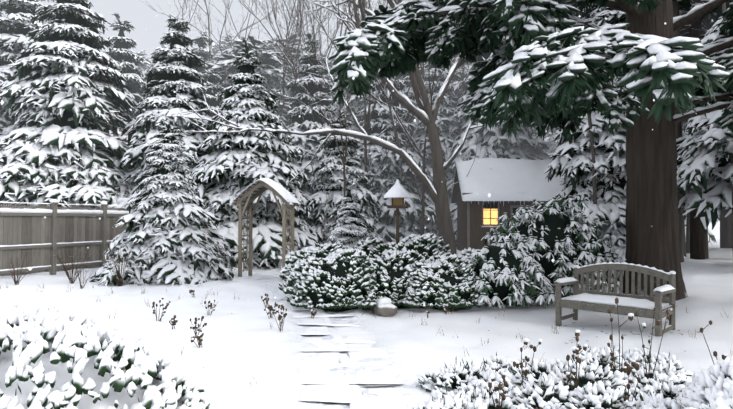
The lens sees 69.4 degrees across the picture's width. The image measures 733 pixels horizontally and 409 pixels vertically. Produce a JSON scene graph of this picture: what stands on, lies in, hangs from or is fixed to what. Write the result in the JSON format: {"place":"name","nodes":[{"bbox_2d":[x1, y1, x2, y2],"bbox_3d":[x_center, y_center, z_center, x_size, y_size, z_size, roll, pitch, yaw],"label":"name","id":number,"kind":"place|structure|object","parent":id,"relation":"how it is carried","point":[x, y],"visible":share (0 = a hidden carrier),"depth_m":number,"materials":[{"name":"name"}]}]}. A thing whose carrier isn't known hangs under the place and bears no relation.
{"place":"outdoors","nodes":[
{"label":"outdoors","id":0,"kind":"place"},
{"bbox_2d":[0,199,132,270],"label":"snow on fence","id":1,"kind":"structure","parent":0,"point":[27,210],"depth_m":15.10,"materials":[{"name":"white snow"}]},
{"bbox_2d":[232,178,299,202],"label":"snow on arbor","id":2,"kind":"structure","parent":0,"point":[285,194],"depth_m":14.55,"materials":[{"name":"white snow"}]},
{"bbox_2d":[0,2,696,370],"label":"snowflakes","id":3,"kind":"object","parent":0,"point":[288,136],"depth_m":4.59,"materials":[{"name":"white"}]},
{"bbox_2d":[0,0,712,77],"label":"sky","id":4,"kind":"structure","parent":0,"point":[140,15],"materials":[{"name":"white"}]},
{"bbox_2d":[0,221,732,408],"bbox_3d":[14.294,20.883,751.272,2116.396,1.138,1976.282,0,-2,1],"label":"ground snow","id":5,"kind":"structure","parent":0,"point":[245,341],"depth_m":7.82,"materials":[{"name":"white snow"}]},
{"bbox_2d":[0,0,46,200],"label":"spruce tree","id":6,"kind":"object","parent":5,"relation":"on","point":[16,26],"visible":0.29,"depth_m":21.64,"materials":[{"name":"white plant"}]},
{"bbox_2d":[0,202,128,275],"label":"fence","id":7,"kind":"object","parent":5,"relation":"on","point":[54,227],"visible":0.67,"depth_m":14.98,"materials":[{"name":"grey wood"}]},
{"bbox_2d":[0,0,138,216],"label":"spruce tree","id":8,"kind":"object","parent":5,"relation":"on","point":[49,97],"visible":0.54,"depth_m":18.70,"materials":[{"name":"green plant"}]},
{"bbox_2d":[0,307,240,408],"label":"shrub","id":9,"kind":"object","parent":5,"relation":"on","point":[67,358],"visible":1,"depth_m":3.00,"materials":[{"name":"white plant"}]},
{"bbox_2d":[101,13,148,143],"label":"spruce tree","id":10,"kind":"object","parent":5,"relation":"on","point":[122,54],"visible":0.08,"depth_m":26.96,"materials":[{"name":"white plant"}]},
{"bbox_2d":[132,50,157,81],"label":"pine tree","id":11,"kind":"object","parent":5,"relation":"on","point":[147,64],"depth_m":44.13,"materials":[{"name":"white plant"}]},
{"bbox_2d":[95,14,217,210],"bbox_3d":[-7.374,-2.040,20.414,7.896,10.827,7.424,0,-2,1],"label":"spruce tree","id":12,"kind":"object","parent":5,"relation":"on","point":[171,72],"visible":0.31,"depth_m":19.77,"materials":[{"name":"white plant"}]},
{"bbox_2d":[86,116,235,285],"bbox_3d":[-5.396,0.288,14.351,3.888,5.334,3.928,0,-2,1],"label":"spruce tree","id":13,"kind":"object","parent":5,"relation":"on","point":[173,233],"visible":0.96,"depth_m":13.44,"materials":[{"name":"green plant"}]},
{"bbox_2d":[190,31,221,91],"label":"spruce tree","id":14,"kind":"object","parent":5,"relation":"on","point":[200,42],"visible":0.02,"depth_m":32.03,"materials":[{"name":"white plant"}]},
{"bbox_2d":[198,65,226,117],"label":"spruce tree","id":15,"kind":"object","parent":5,"relation":"on","point":[212,98],"visible":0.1,"depth_m":27.33,"materials":[{"name":"white plant"}]},
{"bbox_2d":[207,34,238,68],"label":"pine tree","id":16,"kind":"object","parent":5,"relation":"on","point":[225,42],"depth_m":49.42,"materials":[{"name":"white plant"}]},
{"bbox_2d":[145,0,316,85],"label":"bare tree","id":17,"kind":"object","parent":5,"relation":"on","point":[227,7],"visible":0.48,"depth_m":30.79,"materials":[{"name":"grey plant"}]},
{"bbox_2d":[197,35,295,128],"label":"pine tree","id":18,"kind":"object","parent":5,"relation":"on","point":[267,68],"visible":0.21,"depth_m":30.35,"materials":[{"name":"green plant"}]},
{"bbox_2d":[185,36,323,268],"bbox_3d":[-4.436,-1.370,19.486,5.940,9.558,6.007,0,-2,1],"label":"spruce tree","id":19,"kind":"object","parent":5,"relation":"on","point":[227,185],"visible":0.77,"depth_m":18.19,"materials":[{"name":"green plant"}]},
{"bbox_2d":[234,180,297,279],"bbox_3d":[-2.787,0.714,14.804,1.573,2.732,1.040,0,-2,10],"label":"arbor","id":20,"kind":"object","parent":5,"relation":"on","point":[250,199],"visible":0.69,"depth_m":14.54,"materials":[{"name":"brown wood"}]},
{"bbox_2d":[218,0,327,115],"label":"bare tree","id":21,"kind":"object","parent":5,"relation":"on","point":[294,62],"visible":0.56,"depth_m":25.74,"materials":[{"name":"grey plant"}]},
{"bbox_2d":[187,0,359,129],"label":"bare tree","id":22,"kind":"object","parent":5,"relation":"on","point":[287,56],"visible":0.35,"depth_m":29.03,"materials":[{"name":"grey plant"}]},
{"bbox_2d":[270,48,298,126],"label":"spruce tree","id":23,"kind":"object","parent":5,"relation":"on","point":[289,94],"visible":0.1,"depth_m":32.51,"materials":[{"name":"grey plant"}]},
{"bbox_2d":[264,33,308,99],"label":"pine tree","id":24,"kind":"object","parent":5,"relation":"on","point":[271,47],"visible":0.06,"depth_m":34.53,"materials":[{"name":"grey plant"}]},
{"bbox_2d":[245,0,347,76],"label":"bare tree","id":25,"kind":"object","parent":5,"relation":"on","point":[308,3],"visible":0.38,"depth_m":32.68,"materials":[{"name":"grey plant"}]},
{"bbox_2d":[281,246,314,269],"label":"shrub by arbor","id":26,"kind":"object","parent":5,"relation":"on","point":[310,248],"visible":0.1,"depth_m":14.28,"materials":[{"name":"white"}]},
{"bbox_2d":[283,32,337,219],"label":"spruce tree","id":27,"kind":"object","parent":5,"relation":"on","point":[303,110],"visible":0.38,"depth_m":25.31,"materials":[{"name":"white plant"}]},
{"bbox_2d":[278,241,347,293],"bbox_3d":[-0.989,1.397,10.971,1.727,1.292,1.648,0,-2,1],"label":"boxwood shrub","id":28,"kind":"object","parent":5,"relation":"on","point":[322,251],"visible":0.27,"depth_m":10.73,"materials":[{"name":"white plant"}]},
{"bbox_2d":[240,0,410,196],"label":"bare tree","id":29,"kind":"object","parent":5,"relation":"on","point":[343,159],"visible":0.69,"depth_m":18.25,"materials":[{"name":"grey plant"}]},
{"bbox_2d":[323,60,335,95],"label":"pine tree","id":30,"kind":"object","parent":5,"relation":"on","point":[326,77],"visible":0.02,"depth_m":36.76,"materials":[{"name":"grey plant"}]},
{"bbox_2d":[285,248,377,311],"bbox_3d":[-0.618,1.430,9.817,1.810,1.268,1.650,0,-2,1],"label":"boxwood shrub","id":31,"kind":"object","parent":5,"relation":"on","point":[333,281],"visible":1,"depth_m":9.36,"materials":[{"name":"green plant"}]},
{"bbox_2d":[172,0,503,254],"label":"bare tree","id":32,"kind":"object","parent":5,"relation":"on","point":[443,218],"visible":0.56,"depth_m":15.67,"materials":[{"name":"grey plant"}]},
{"bbox_2d":[173,0,498,193],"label":"snow on branches","id":33,"kind":"object","parent":32,"relation":"on","point":[407,98],"visible":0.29,"depth_m":15.60,"materials":[{"name":"white snow"}]},
{"bbox_2d":[303,108,385,247],"bbox_3d":[-1.059,-0.507,21.418,4.050,7.017,4.141,0,-2,1],"label":"spruce tree","id":34,"kind":"object","parent":5,"relation":"on","point":[321,219],"visible":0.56,"depth_m":20.63,"materials":[{"name":"white plant"}]},
{"bbox_2d":[328,42,363,147],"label":"spruce tree","id":35,"kind":"object","parent":5,"relation":"on","point":[349,118],"visible":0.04,"depth_m":31.75,"materials":[{"name":"grey plant"}]},
{"bbox_2d":[327,187,371,251],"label":"spruce tree","id":36,"kind":"object","parent":5,"relation":"on","point":[349,229],"visible":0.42,"depth_m":12.66,"materials":[{"name":"white plant"}]},
{"bbox_2d":[277,298,424,408],"bbox_3d":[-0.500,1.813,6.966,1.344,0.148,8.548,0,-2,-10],"label":"garden path","id":37,"kind":"structure","parent":5,"relation":"on","point":[356,399],"depth_m":5.75,"materials":[{"name":"white snow"}]},
{"bbox_2d":[331,80,371,139],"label":"pine tree","id":38,"kind":"object","parent":5,"relation":"on","point":[355,100],"visible":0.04,"depth_m":31.34,"materials":[{"name":"white plant"}]},
{"bbox_2d":[290,0,419,106],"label":"bare tree","id":39,"kind":"object","parent":5,"relation":"on","point":[327,56],"depth_m":31.68,"materials":[{"name":"grey plant"}]},
{"bbox_2d":[0,277,731,386],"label":"dry grass","id":40,"kind":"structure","parent":5,"relation":"on","point":[143,292],"depth_m":8.48,"materials":[{"name":"brown plant"}]},
{"bbox_2d":[343,237,389,261],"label":"boxwood shrub","id":41,"kind":"object","parent":5,"relation":"on","point":[375,242],"visible":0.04,"depth_m":11.65,"materials":[{"name":"white plant"}]},
{"bbox_2d":[7,242,726,408],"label":"dried plants","id":42,"kind":"object","parent":5,"relation":"on","point":[628,369],"visible":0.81,"depth_m":4.97,"materials":[{"name":"brown plant"}]},
{"bbox_2d":[261,0,476,234],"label":"bare tree","id":43,"kind":"object","parent":5,"relation":"on","point":[416,149],"visible":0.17,"depth_m":21.31,"materials":[{"name":"grey plant"}]},
{"bbox_2d":[279,0,462,147],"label":"bare tree","id":44,"kind":"object","parent":5,"relation":"on","point":[342,25],"visible":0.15,"depth_m":28.33,"materials":[{"name":"grey plant"}]},
{"bbox_2d":[290,0,466,152],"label":"bare tree","id":45,"kind":"object","parent":5,"relation":"on","point":[422,70],"visible":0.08,"depth_m":27.12,"materials":[{"name":"grey plant"}]},
{"bbox_2d":[288,0,473,189],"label":"bare tree","id":46,"kind":"object","parent":5,"relation":"on","point":[366,126],"visible":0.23,"depth_m":22.94,"materials":[{"name":"grey plant"}]},
{"bbox_2d":[373,303,396,316],"bbox_3d":[0.325,1.860,9.239,0.432,0.340,0.332,0,-2,1],"label":"rock","id":47,"kind":"object","parent":5,"relation":"on","point":[386,310],"visible":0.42,"depth_m":9.13,"materials":[{"name":"grey stone"}]},
{"bbox_2d":[358,249,426,307],"bbox_3d":[0.385,1.437,10.191,1.940,1.187,1.759,0,-2,1],"label":"boxwood shrub","id":48,"kind":"object","parent":5,"relation":"on","point":[392,285],"visible":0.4,"depth_m":9.69,"materials":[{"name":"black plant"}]},
{"bbox_2d":[356,72,438,250],"bbox_3d":[0.967,-2.754,26.958,6.856,12.355,7.083,0,-2,1],"label":"spruce tree","id":49,"kind":"object","parent":5,"relation":"on","point":[409,219],"visible":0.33,"depth_m":25.48,"materials":[{"name":"white plant"}]},
{"bbox_2d":[387,197,408,243],"bbox_3d":[0.697,0.759,11.834,0.600,2.520,0.571,0,-2,1],"label":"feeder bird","id":50,"kind":"object","parent":5,"relation":"on","point":[397,207],"visible":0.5,"depth_m":11.80},
{"bbox_2d":[384,179,411,197],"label":"snow","id":51,"kind":"structure","parent":50,"relation":"on","point":[397,189],"depth_m":11.68,"materials":[{"name":"white snow"}]},
{"bbox_2d":[393,198,402,204],"bbox_3d":[0.697,-0.041,11.855,0.210,0.180,0.210,0,-2,1],"label":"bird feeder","id":52,"kind":"object","parent":50,"relation":"attached to","point":[397,201],"visible":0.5,"depth_m":11.75,"materials":[{"name":"brown wood"}]},
{"bbox_2d":[368,233,450,261],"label":"boxwood shrub","id":53,"kind":"object","parent":5,"relation":"on","point":[426,249],"visible":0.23,"depth_m":10.96,"materials":[{"name":"white plant"}]},
{"bbox_2d":[399,61,427,159],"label":"spruce tree","id":54,"kind":"object","parent":5,"relation":"on","point":[407,81],"visible":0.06,"depth_m":29.95,"materials":[{"name":"grey plant"}]},
{"bbox_2d":[407,61,466,246],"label":"spruce tree","id":55,"kind":"object","parent":5,"relation":"on","point":[446,110],"visible":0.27,"depth_m":28.48,"materials":[{"name":"grey plant"}]},
{"bbox_2d":[152,289,726,407],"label":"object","id":56,"kind":"object","parent":5,"relation":"on","point":[384,300],"visible":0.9,"depth_m":4.71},
{"bbox_2d":[406,7,473,147],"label":"bare tree","id":57,"kind":"object","parent":5,"relation":"on","point":[463,79],"visible":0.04,"depth_m":28.07,"materials":[{"name":"grey plant"}]},
{"bbox_2d":[400,253,484,309],"bbox_3d":[1.298,1.465,9.880,1.708,1.128,1.648,0,-2,1],"label":"boxwood shrub","id":58,"kind":"object","parent":5,"relation":"on","point":[441,280],"visible":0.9,"depth_m":9.37,"materials":[{"name":"green plant"}]},
{"bbox_2d":[407,383,486,408],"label":"shrub","id":59,"kind":"object","parent":5,"relation":"on","point":[438,400],"visible":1,"depth_m":3.83,"materials":[{"name":"white"}]},
{"bbox_2d":[421,57,474,69],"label":"pine tree","id":60,"kind":"object","parent":5,"relation":"on","point":[467,65],"depth_m":42.70,"materials":[{"name":"white plant"}]},
{"bbox_2d":[417,358,494,394],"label":"shrub","id":61,"kind":"object","parent":5,"relation":"on","point":[452,377],"visible":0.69,"depth_m":4.96,"materials":[{"name":"white"}]},
{"bbox_2d":[451,53,468,109],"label":"spruce tree","id":62,"kind":"object","parent":5,"relation":"on","point":[458,71],"visible":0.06,"depth_m":34.51,"materials":[{"name":"grey plant"}]},
{"bbox_2d":[454,247,483,277],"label":"boxwood shrub","id":63,"kind":"object","parent":5,"relation":"on","point":[465,252],"depth_m":10.60,"materials":[{"name":"green plant"}]},
{"bbox_2d":[453,369,521,405],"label":"shrub","id":64,"kind":"object","parent":5,"relation":"on","point":[481,383],"visible":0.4,"depth_m":4.65,"materials":[{"name":"white"}]},
{"bbox_2d":[431,52,550,245],"bbox_3d":[6.724,-4.439,28.405,7.934,15.021,7.936,0,-2,1],"label":"spruce tree","id":65,"kind":"object","parent":5,"relation":"on","point":[485,140],"visible":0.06,"depth_m":26.33,"materials":[{"name":"white plant"}]},
{"bbox_2d":[458,384,527,408],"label":"shrub","id":66,"kind":"object","parent":5,"relation":"on","point":[475,393],"visible":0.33,"depth_m":4.25,"materials":[{"name":"white"}]},
{"bbox_2d":[451,168,546,250],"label":"shed walls","id":67,"kind":"structure","parent":5,"relation":"on","point":[477,233],"depth_m":21.76,"materials":[{"name":"brown wood"}]},
{"bbox_2d":[483,209,497,223],"bbox_3d":[5.100,0.462,21.822,0.600,0.720,0.010,0,-2,1],"label":"window","id":68,"kind":"structure","parent":67,"relation":"in","point":[486,213],"depth_m":21.82,"materials":[{"name":"yellow glass"}]},
{"bbox_2d":[467,201,539,248],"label":"shed trim","id":69,"kind":"structure","parent":67,"relation":"attached to","point":[468,220],"depth_m":21.71,"materials":[{"name":"brown wood"}]},
{"bbox_2d":[480,352,529,384],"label":"shrub","id":70,"kind":"object","parent":5,"relation":"on","point":[494,362],"visible":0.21,"depth_m":5.42,"materials":[{"name":"white"}]},
{"bbox_2d":[459,231,554,308],"bbox_3d":[2.486,1.205,9.938,1.908,1.428,1.745,0,-2,1],"label":"rhododendron shrub","id":71,"kind":"object","parent":5,"relation":"on","point":[502,270],"visible":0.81,"depth_m":9.42,"materials":[{"name":"green plant"}]},
{"bbox_2d":[347,311,682,344],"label":"leaf litter","id":72,"kind":"object","parent":5,"relation":"on","point":[583,328],"visible":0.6,"depth_m":7.53,"materials":[{"name":"brown plant"}]},
{"bbox_2d":[328,0,732,302],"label":"conifer tree","id":73,"kind":"object","parent":5,"relation":"on","point":[529,77],"visible":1,"depth_m":8.47,"materials":[{"name":"green plant"}]},
{"bbox_2d":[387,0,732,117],"bbox_3d":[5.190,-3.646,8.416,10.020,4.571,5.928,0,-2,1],"label":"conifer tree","id":74,"kind":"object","parent":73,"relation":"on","point":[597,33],"visible":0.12,"depth_m":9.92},
{"bbox_2d":[500,358,564,386],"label":"shrub","id":75,"kind":"object","parent":5,"relation":"on","point":[539,369],"visible":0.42,"depth_m":5.30,"materials":[{"name":"white"}]},
{"bbox_2d":[506,373,581,408],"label":"shrub","id":76,"kind":"object","parent":5,"relation":"on","point":[531,394],"visible":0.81,"depth_m":4.29,"materials":[{"name":"white"}]},
{"bbox_2d":[476,194,613,297],"bbox_3d":[3.319,0.873,10.491,2.506,2.134,2.237,0,-2,1],"label":"rhododendron shrub","id":77,"kind":"object","parent":5,"relation":"on","point":[550,232],"visible":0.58,"depth_m":9.99,"materials":[{"name":"green plant"}]},
{"bbox_2d":[527,127,564,158],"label":"pine tree","id":78,"kind":"object","parent":5,"relation":"on","point":[548,139],"visible":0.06,"depth_m":38.74,"materials":[{"name":"white plant"}]},
{"bbox_2d":[458,0,706,131],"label":"pine tree","id":79,"kind":"object","parent":5,"relation":"on","point":[486,56],"visible":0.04,"depth_m":22.93,"materials":[{"name":"green plant"}]},
{"bbox_2d":[536,357,629,404],"bbox_3d":[1.897,1.588,4.735,0.899,0.368,0.785,0,-2,1],"label":"shrub","id":80,"kind":"object","parent":5,"relation":"on","point":[585,377],"visible":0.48,"depth_m":4.62,"materials":[{"name":"white"}]},
{"bbox_2d":[546,346,633,383],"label":"shrub","id":81,"kind":"object","parent":5,"relation":"on","point":[602,360],"visible":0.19,"depth_m":5.23,"materials":[{"name":"white"}]},
{"bbox_2d":[562,381,636,408],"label":"shrub","id":82,"kind":"object","parent":5,"relation":"on","point":[595,395],"visible":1,"depth_m":4.01,"materials":[{"name":"white"}]},
{"bbox_2d":[578,218,623,292],"bbox_3d":[4.495,1.130,11.369,2.051,1.696,1.856,0,-2,1],"label":"rhododendron shrub","id":83,"kind":"object","parent":5,"relation":"on","point":[608,255],"visible":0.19,"depth_m":10.95,"materials":[{"name":"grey plant"}]},
{"bbox_2d":[580,346,641,362],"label":"shrub","id":84,"kind":"object","parent":5,"relation":"on","point":[628,354],"visible":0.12,"depth_m":5.86,"materials":[{"name":"white"}]},
{"bbox_2d":[541,3,687,262],"bbox_3d":[8.104,-3.666,18.353,5.144,13.078,5.095,0,-2,1],"label":"spruce tree","id":85,"kind":"object","parent":5,"relation":"on","point":[572,162],"visible":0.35,"depth_m":17.11,"materials":[{"name":"white plant"}]},
{"bbox_2d":[554,264,675,336],"bbox_3d":[3.718,1.411,7.972,1.520,0.998,0.763,-2,-2,45],"label":"bench","id":86,"kind":"object","parent":5,"relation":"on","point":[659,313],"visible":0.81,"depth_m":8.02,"materials":[{"name":"grey wood"}]},
{"bbox_2d":[553,124,719,242],"bbox_3d":[12.859,-5.460,26.958,9.030,15.661,8.847,0,-2,1],"label":"spruce tree","id":87,"kind":"object","parent":5,"relation":"on","point":[711,235],"depth_m":23.68,"materials":[{"name":"white plant"}]},
{"bbox_2d":[616,375,684,408],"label":"shrub","id":88,"kind":"object","parent":5,"relation":"on","point":[669,390],"visible":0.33,"depth_m":4.48,"materials":[{"name":"white"}]},
{"bbox_2d":[588,0,716,259],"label":"pine tree","id":89,"kind":"object","parent":5,"relation":"on","point":[699,244],"visible":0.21,"depth_m":16.98,"materials":[{"name":"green plant"}]},
{"bbox_2d":[578,1,732,261],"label":"tree trunks","id":90,"kind":"object","parent":5,"relation":"on","point":[684,244],"visible":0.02,"depth_m":16.24,"materials":[{"name":"brown plant"}]},
{"bbox_2d":[622,360,690,392],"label":"shrub","id":91,"kind":"object","parent":5,"relation":"on","point":[666,374],"visible":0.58,"depth_m":5.00,"materials":[{"name":"white"}]},
{"bbox_2d":[620,348,693,378],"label":"shrub","id":92,"kind":"object","parent":5,"relation":"on","point":[663,358],"visible":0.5,"depth_m":5.64,"materials":[{"name":"white"}]},
{"bbox_2d":[632,390,682,408],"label":"shrub","id":93,"kind":"object","parent":5,"relation":"on","point":[645,401],"visible":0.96,"depth_m":3.99,"materials":[{"name":"white"}]},
{"bbox_2d":[682,128,687,136],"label":"pine tree","id":94,"kind":"object","parent":5,"relation":"on","point":[685,134],"depth_m":34.24,"materials":[{"name":"grey plant"}]},
{"bbox_2d":[676,0,732,234],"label":"spruce tree","id":95,"kind":"object","parent":5,"relation":"on","point":[704,164],"visible":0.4,"depth_m":13.48,"materials":[{"name":"white plant"}]},
{"bbox_2d":[676,353,732,408],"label":"shrub","id":96,"kind":"object","parent":5,"relation":"on","point":[711,387],"visible":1,"depth_m":3.61,"materials":[{"name":"white plant"}]},
{"bbox_2d":[679,10,732,247],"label":"pine tree","id":97,"kind":"object","parent":5,"relation":"on","point":[726,232],"depth_m":19.95,"materials":[{"name":"plant"}]},
{"bbox_2d":[483,202,520,225],"bbox_3d":[6.522,0.884,21.917,4.560,2.570,0.333,0,-2,1],"label":"window frame","id":98,"kind":"object","parent":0,"point":[493,205],"visible":0.11,"depth_m":21.80,"materials":[{"name":"brown wood"}]},
{"bbox_2d":[450,158,564,226],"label":"snow","id":99,"kind":"structure","parent":0,"point":[513,179],"depth_m":22.17,"materials":[{"name":"white snow"}]},
{"bbox_2d":[554,262,675,308],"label":"bench snow","id":100,"kind":"structure","parent":0,"point":[624,301],"depth_m":7.83,"materials":[{"name":"white snow"}]}
]}

